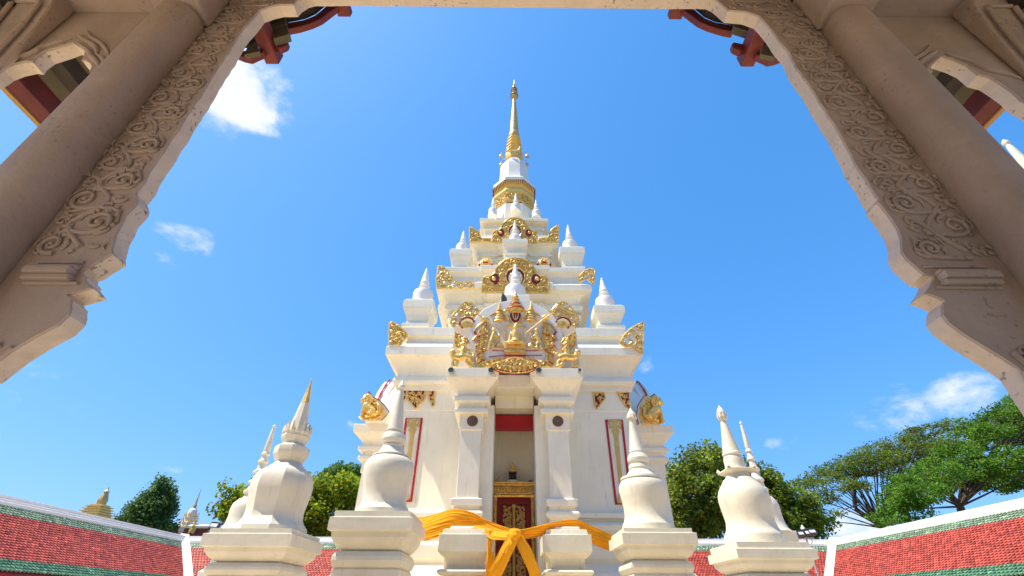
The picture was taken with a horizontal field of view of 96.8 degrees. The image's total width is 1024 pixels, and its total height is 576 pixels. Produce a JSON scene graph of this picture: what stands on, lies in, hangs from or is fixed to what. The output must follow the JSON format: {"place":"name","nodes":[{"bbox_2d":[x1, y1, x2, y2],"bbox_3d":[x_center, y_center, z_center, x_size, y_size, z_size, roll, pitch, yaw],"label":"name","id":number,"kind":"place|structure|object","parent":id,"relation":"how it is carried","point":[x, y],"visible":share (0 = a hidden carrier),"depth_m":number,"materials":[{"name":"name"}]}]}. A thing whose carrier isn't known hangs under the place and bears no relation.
{"place":"outdoors","nodes":[
{"label":"outdoors","id":0,"kind":"place"},
{"bbox_2d":[79,487,113,518],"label":"golden tower","id":1,"kind":"structure","parent":0,"point":[100,508],"depth_m":39.73,"materials":[{"name":"gold metal"}]},
{"bbox_2d":[172,488,220,535],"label":"crown roofed hall","id":2,"kind":"structure","parent":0,"point":[189,525],"depth_m":40.26,"materials":[{"name":"white paint"}]},
{"bbox_2d":[0,0,1023,415],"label":"pavilion","id":3,"kind":"structure","parent":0,"point":[908,102],"depth_m":2.40,"materials":[{"name":"paint"}]},
{"bbox_2d":[0,6,1023,538],"label":"sky","id":4,"kind":"structure","parent":0,"point":[318,188],"materials":[{"name":"blue"}]},
{"bbox_2d":[340,80,696,575],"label":"temple tower","id":5,"kind":"structure","parent":0,"point":[513,293],"depth_m":10.10,"materials":[{"name":"white paint"}]},
{"bbox_2d":[448,367,453,373],"bbox_3d":[-1.193,1.627,8.932,0.118,0.116,0.100,0,-35,0],"label":"spotlight","id":6,"kind":"object","parent":5,"relation":"attached to","point":[450,370],"visible":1,"depth_m":8.90,"materials":[{"name":"green glass"}]},
{"bbox_2d":[488,367,493,373],"bbox_3d":[-0.410,1.627,8.934,0.118,0.116,0.100,0,-35,0],"label":"spotlight","id":7,"kind":"object","parent":5,"relation":"attached to","point":[490,370],"visible":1,"depth_m":8.90,"materials":[{"name":"green glass"}]},
{"bbox_2d":[508,463,517,481],"bbox_3d":[0.012,3.764,9.246,0.203,0.422,0.190,0,-35,0],"label":"buddha statue","id":8,"kind":"object","parent":5,"relation":"on","point":[512,475],"visible":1,"depth_m":9.14,"materials":[{"name":"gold metal"}]},
{"bbox_2d":[536,367,541,373],"bbox_3d":[0.526,1.628,8.938,0.114,0.112,0.100,0,-35,0],"label":"spotlight","id":9,"kind":"object","parent":5,"relation":"attached to","point":[538,370],"visible":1,"depth_m":8.91,"materials":[{"name":"green glass"}]},
{"bbox_2d":[1001,140,1023,168],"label":"stupa","id":10,"kind":"object","parent":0,"point":[1016,154],"visible":0.99,"depth_m":6.20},
{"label":"courtyard","id":11,"kind":"structure","parent":0,"visible":0},
{"bbox_2d":[0,494,184,575],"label":"gallery","id":12,"kind":"object","parent":11,"relation":"on","point":[38,539],"visible":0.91,"depth_m":13.83,"materials":[{"name":"red tile"}]},
{"bbox_2d":[208,521,224,560],"bbox_3d":[-10.217,9.915,14.943,0.839,4.035,0.272,0,-35,0],"label":"floodlight","id":13,"kind":"object","parent":11,"relation":"on","point":[213,524],"visible":0.33,"depth_m":15.99,"materials":[{"name":"grey metal"}]},
{"bbox_2d":[197,425,275,575],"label":"stupa","id":14,"kind":"object","parent":11,"relation":"on","point":[236,511],"visible":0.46,"depth_m":8.56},
{"bbox_2d":[199,379,322,575],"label":"stupa","id":15,"kind":"object","parent":11,"relation":"on","point":[266,535],"visible":1,"depth_m":4.84,"materials":[{"name":"white paint"}]},
{"bbox_2d":[327,380,425,575],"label":"stupa","id":16,"kind":"object","parent":11,"relation":"on","point":[380,530],"visible":1,"depth_m":6.05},
{"bbox_2d":[436,526,494,575],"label":"stair pedestal","id":17,"kind":"object","parent":11,"relation":"on","point":[462,550],"visible":0.81,"depth_m":6.59,"materials":[{"name":"white paint"}]},
{"bbox_2d":[419,509,612,575],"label":"sash","id":18,"kind":"object","parent":17,"relation":"on","point":[435,525],"visible":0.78,"depth_m":6.77,"materials":[{"name":"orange fabric"}]},
{"bbox_2d":[180,533,836,575],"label":"gallery","id":19,"kind":"object","parent":11,"relation":"on","point":[196,559],"visible":0.13,"depth_m":18.63,"materials":[{"name":"red paint"}]},
{"bbox_2d":[540,527,593,575],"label":"stair pedestal","id":20,"kind":"object","parent":11,"relation":"on","point":[566,551],"visible":0.99,"depth_m":6.59,"materials":[{"name":"white paint"}]},
{"bbox_2d":[609,408,698,575],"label":"stupa","id":21,"kind":"object","parent":11,"relation":"on","point":[648,539],"visible":1,"depth_m":6.15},
{"bbox_2d":[708,406,818,575],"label":"stupa","id":22,"kind":"object","parent":11,"relation":"on","point":[756,542],"visible":1,"depth_m":4.83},
{"bbox_2d":[739,421,807,573],"bbox_3d":[4.882,4.842,8.351,0.690,4.856,0.690,0,-35,0],"label":"stupa","id":23,"kind":"object","parent":11,"relation":"on","point":[789,533],"visible":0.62,"depth_m":8.63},
{"bbox_2d":[796,525,818,575],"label":"floodlight","id":24,"kind":"object","parent":11,"relation":"on","point":[806,534],"visible":0.95,"depth_m":15.88,"materials":[{"name":"white paint"}]},
{"bbox_2d":[832,498,1023,575],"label":"gallery","id":25,"kind":"object","parent":11,"relation":"on","point":[987,540],"visible":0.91,"depth_m":13.71,"materials":[{"name":"red tile"}]},
{"bbox_3d":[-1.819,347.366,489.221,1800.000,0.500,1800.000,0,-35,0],"label":"ground","id":26,"kind":"structure","parent":0,"visible":0},
{"bbox_2d":[109,472,180,532],"bbox_3d":[-25.906,17.958,31.325,4.253,9.808,3.948,0,-35,0],"label":"broadleaf tree","id":27,"kind":"object","parent":26,"relation":"on","point":[156,506],"visible":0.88,"depth_m":32.15,"materials":[{"name":"green plant"}]},
{"bbox_2d":[205,469,359,536],"bbox_3d":[-12.247,14.033,24.312,8.882,8.202,4.772,0,-35,0],"label":"broadleaf tree","id":28,"kind":"object","parent":26,"relation":"on","point":[329,497],"visible":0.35,"depth_m":24.71,"materials":[{"name":"green plant"}]},
{"bbox_2d":[319,460,361,493],"bbox_3d":[-12.019,17.168,30.709,4.260,10.463,4.611,0,-35,0],"label":"broadleaf tree","id":29,"kind":"object","parent":26,"relation":"on","point":[335,468],"visible":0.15,"depth_m":32.06,"materials":[{"name":"green plant"}]},
{"bbox_2d":[665,438,765,538],"bbox_3d":[11.866,13.987,25.848,7.780,10.279,5.280,9,-36,-12],"label":"broadleaf tree","id":30,"kind":"object","parent":26,"relation":"on","point":[700,513],"visible":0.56,"depth_m":25.69,"materials":[{"name":"green plant"}]},
{"bbox_2d":[746,460,842,538],"bbox_3d":[16.163,14.837,26.340,5.456,9.482,4.773,0,-35,0],"label":"broadleaf tree","id":31,"kind":"object","parent":26,"relation":"on","point":[797,512],"visible":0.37,"depth_m":26.19,"materials":[{"name":"green plant"}]},
{"bbox_2d":[786,416,972,528],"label":"rain tree","id":32,"kind":"object","parent":26,"relation":"on","point":[888,460],"visible":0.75,"depth_m":45.83,"materials":[{"name":"green plant"}]},
{"bbox_2d":[864,394,1023,527],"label":"rain tree","id":33,"kind":"object","parent":26,"relation":"on","point":[980,472],"visible":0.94,"depth_m":36.23,"materials":[{"name":"green plant"}]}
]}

